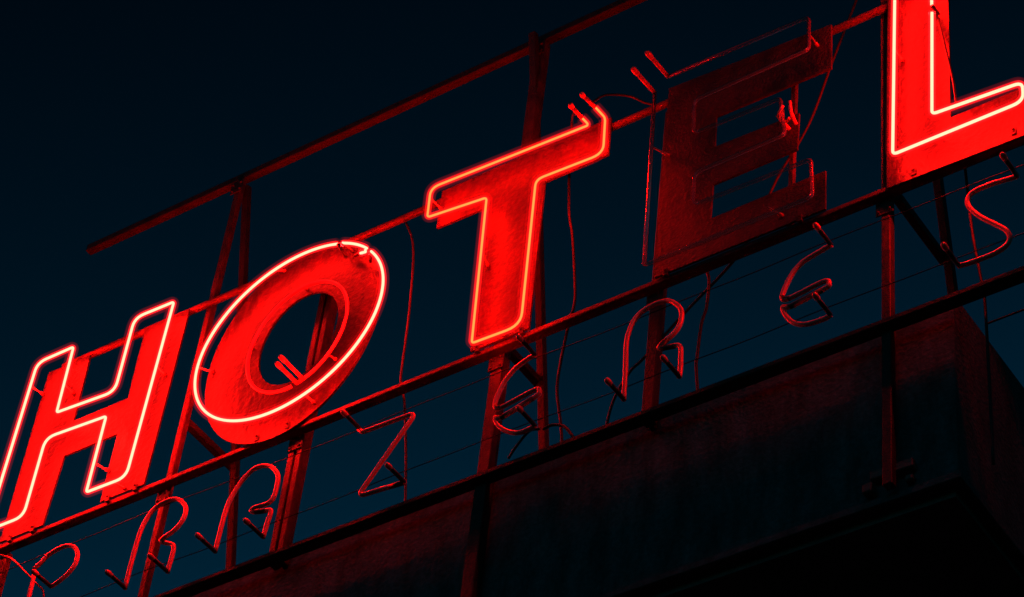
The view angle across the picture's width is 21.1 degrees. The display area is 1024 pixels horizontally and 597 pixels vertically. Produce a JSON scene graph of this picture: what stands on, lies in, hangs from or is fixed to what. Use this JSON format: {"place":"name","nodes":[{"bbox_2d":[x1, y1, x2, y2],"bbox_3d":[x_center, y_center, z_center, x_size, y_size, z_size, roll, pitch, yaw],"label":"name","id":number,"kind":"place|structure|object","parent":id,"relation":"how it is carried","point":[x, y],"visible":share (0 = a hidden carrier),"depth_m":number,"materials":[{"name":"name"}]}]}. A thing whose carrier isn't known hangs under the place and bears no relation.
{"place":"outdoors","nodes":[
{"label":"outdoors","id":0,"kind":"place"},
{"bbox_2d":[0,0,1023,596],"label":"sky","id":1,"kind":"structure","parent":0,"point":[115,114],"materials":[{"name":"blue"}]},
{"label":"ground","id":2,"kind":"structure","parent":0,"visible":0},
{"bbox_2d":[191,306,1023,596],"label":"building","id":3,"kind":"structure","parent":2,"relation":"on","point":[754,490],"depth_m":13.16,"materials":[{"name":"grey paint"}]},
{"bbox_2d":[0,0,1023,596],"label":"rooftop scaffold","id":4,"kind":"object","parent":3,"relation":"on","point":[284,548],"visible":0.83,"depth_m":14.82,"materials":[{"name":"metal"}]},
{"bbox_2d":[0,554,44,596],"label":"hanging cable","id":5,"kind":"object","parent":4,"relation":"hanging from","point":[24,571],"visible":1,"depth_m":16.14,"materials":[{"name":"black rubber"}]},
{"bbox_2d":[0,301,190,543],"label":"sign letter","id":6,"kind":"object","parent":4,"relation":"attached to","point":[132,422],"visible":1,"depth_m":16.65,"materials":[{"name":"red paint"}]},
{"bbox_2d":[194,241,383,445],"bbox_3d":[-1.315,0.140,15.924,1.432,1.548,0.301,-22,-52,27],"label":"sign letter","id":7,"kind":"object","parent":4,"relation":"attached to","point":[246,404],"visible":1,"depth_m":15.98,"materials":[{"name":"red paint"}]},
{"bbox_2d":[399,222,414,500],"bbox_3d":[-0.669,0.337,15.467,0.536,2.449,0.026,-22,-52,27],"label":"hanging cable","id":8,"kind":"object","parent":4,"relation":"hanging from","point":[404,350],"visible":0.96,"depth_m":15.46,"materials":[{"name":"black rubber"}]},
{"bbox_2d":[0,164,1023,572],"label":"support wire","id":9,"kind":"object","parent":4,"relation":"attached to","point":[544,354],"visible":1,"depth_m":14.46,"materials":[{"name":"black metal"}]},
{"bbox_2d":[26,544,79,596],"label":"tube letter","id":10,"kind":"object","parent":9,"relation":"hanging from","point":[34,571],"visible":1,"depth_m":15.87,"materials":[{"name":"red glass"}]},
{"bbox_2d":[105,497,187,589],"bbox_3d":[-2.037,1.309,15.435,0.373,0.602,0.185,-22,-52,27],"label":"tube letter","id":11,"kind":"object","parent":9,"relation":"hanging from","point":[151,556],"visible":1,"depth_m":15.44,"materials":[{"name":"red glass"}]},
{"bbox_2d":[195,463,280,553],"bbox_3d":[-1.497,1.099,15.128,0.399,0.597,0.185,-22,-52,27],"label":"tube letter","id":12,"kind":"object","parent":9,"relation":"hanging from","point":[255,510],"visible":1,"depth_m":15.10,"materials":[{"name":"red glass"}]},
{"bbox_2d":[340,409,415,496],"bbox_3d":[-0.743,0.792,14.714,0.416,0.579,0.184,-22,-52,27],"label":"tube letter","id":13,"kind":"object","parent":9,"relation":"hanging from","point":[411,416],"visible":1,"depth_m":14.73,"materials":[{"name":"red glass"}]},
{"bbox_2d":[492,334,541,435],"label":"tube letter","id":14,"kind":"object","parent":9,"relation":"hanging from","point":[519,407],"visible":1,"depth_m":14.35,"materials":[{"name":"red glass"}]},
{"bbox_2d":[604,298,683,401],"bbox_3d":[0.680,0.191,13.957,0.371,0.637,0.185,-22,-52,27],"label":"tube letter","id":15,"kind":"object","parent":9,"relation":"hanging from","point":[661,346],"visible":1,"depth_m":13.96,"materials":[{"name":"red glass"}]},
{"bbox_2d":[427,92,611,353],"bbox_3d":[-0.061,-0.365,15.209,1.292,1.598,0.325,-22,-52,27],"label":"sign letter","id":16,"kind":"object","parent":4,"relation":"attached to","point":[510,196],"visible":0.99,"depth_m":15.47,"materials":[{"name":"red paint"}]},
{"bbox_2d":[507,428,539,458],"bbox_3d":[0.060,0.742,14.156,0.185,0.154,0.014,-22,-52,27],"label":"hanging cable","id":17,"kind":"object","parent":4,"relation":"hanging from","point":[518,443],"visible":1,"depth_m":14.16,"materials":[{"name":"black rubber"}]},
{"bbox_2d":[80,233,1023,596],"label":"support wire","id":18,"kind":"object","parent":4,"relation":"attached to","point":[576,405],"visible":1,"depth_m":14.05,"materials":[{"name":"black metal"}]},
{"bbox_2d":[779,222,832,326],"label":"tube letter","id":19,"kind":"object","parent":18,"relation":"hanging from","point":[814,295],"visible":1,"depth_m":13.56,"materials":[{"name":"red glass"}]},
{"bbox_2d":[941,152,1019,268],"bbox_3d":[2.231,-0.422,13.084,0.355,0.513,0.184,-22,-52,27],"label":"tube letter","id":20,"kind":"object","parent":18,"relation":"hanging from","point":[983,218],"visible":1,"depth_m":13.10,"materials":[{"name":"red glass"}]},
{"bbox_2d":[542,423,573,436],"bbox_3d":[0.240,0.688,14.089,0.216,0.170,0.017,-22,-52,27],"label":"hanging cable","id":21,"kind":"object","parent":4,"relation":"hanging from","point":[566,428],"visible":1,"depth_m":14.12,"materials":[{"name":"black rubber"}]},
{"bbox_2d":[556,102,576,441],"bbox_3d":[0.304,-0.229,14.856,0.160,2.526,0.474,4,-45,3],"label":"hanging cable","id":22,"kind":"object","parent":4,"relation":"hanging from","point":[572,310],"visible":0.88,"depth_m":14.85,"materials":[{"name":"black rubber"}]},
{"bbox_2d":[588,93,652,105],"bbox_3d":[0.639,-1.109,15.499,0.411,0.206,0.088,6,-45,2],"label":"hanging cable","id":23,"kind":"object","parent":4,"relation":"hanging from","point":[623,95],"visible":0.92,"depth_m":15.55,"materials":[{"name":"black rubber"}]},
{"bbox_2d":[695,272,710,389],"bbox_3d":[0.971,0.175,14.041,0.066,0.913,0.017,-22,-52,27],"label":"hanging cable","id":24,"kind":"object","parent":4,"relation":"hanging from","point":[700,329],"visible":0.96,"depth_m":14.05,"materials":[{"name":"black rubber"}]},
{"bbox_2d":[605,0,857,424],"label":"hanging cable","id":25,"kind":"object","parent":4,"relation":"hanging from","point":[694,302],"visible":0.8,"depth_m":14.49,"materials":[{"name":"black rubber"}]},
{"bbox_2d":[631,17,832,278],"bbox_3d":[1.135,-0.898,14.599,1.098,1.542,0.331,-22,-52,27],"label":"sign letter","id":26,"kind":"object","parent":4,"relation":"attached to","point":[698,164],"visible":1,"depth_m":14.70,"materials":[{"name":"red paint"}]},
{"bbox_2d":[887,0,1023,189],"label":"sign letter","id":27,"kind":"object","parent":4,"relation":"attached to","point":[927,133],"visible":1,"depth_m":13.92,"materials":[{"name":"red paint"}]},
{"bbox_2d":[933,3,956,103],"bbox_3d":[2.217,-1.259,14.104,0.131,0.872,0.014,-22,-52,27],"label":"hanging cable","id":28,"kind":"object","parent":27,"relation":"hanging from","point":[948,59],"visible":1,"depth_m":14.05,"materials":[{"name":"black rubber"}]},
{"bbox_2d":[964,168,994,464],"bbox_3d":[2.203,0.030,12.997,0.105,2.053,0.016,-22,-52,27],"label":"hanging cable","id":29,"kind":"object","parent":4,"relation":"hanging from","point":[986,338],"visible":0.81,"depth_m":12.79,"materials":[{"name":"black rubber"}]},
{"bbox_2d":[988,309,1023,323],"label":"support wire","id":30,"kind":"object","parent":4,"relation":"attached to","point":[1005,316],"visible":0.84,"depth_m":13.38,"materials":[{"name":"black metal"}]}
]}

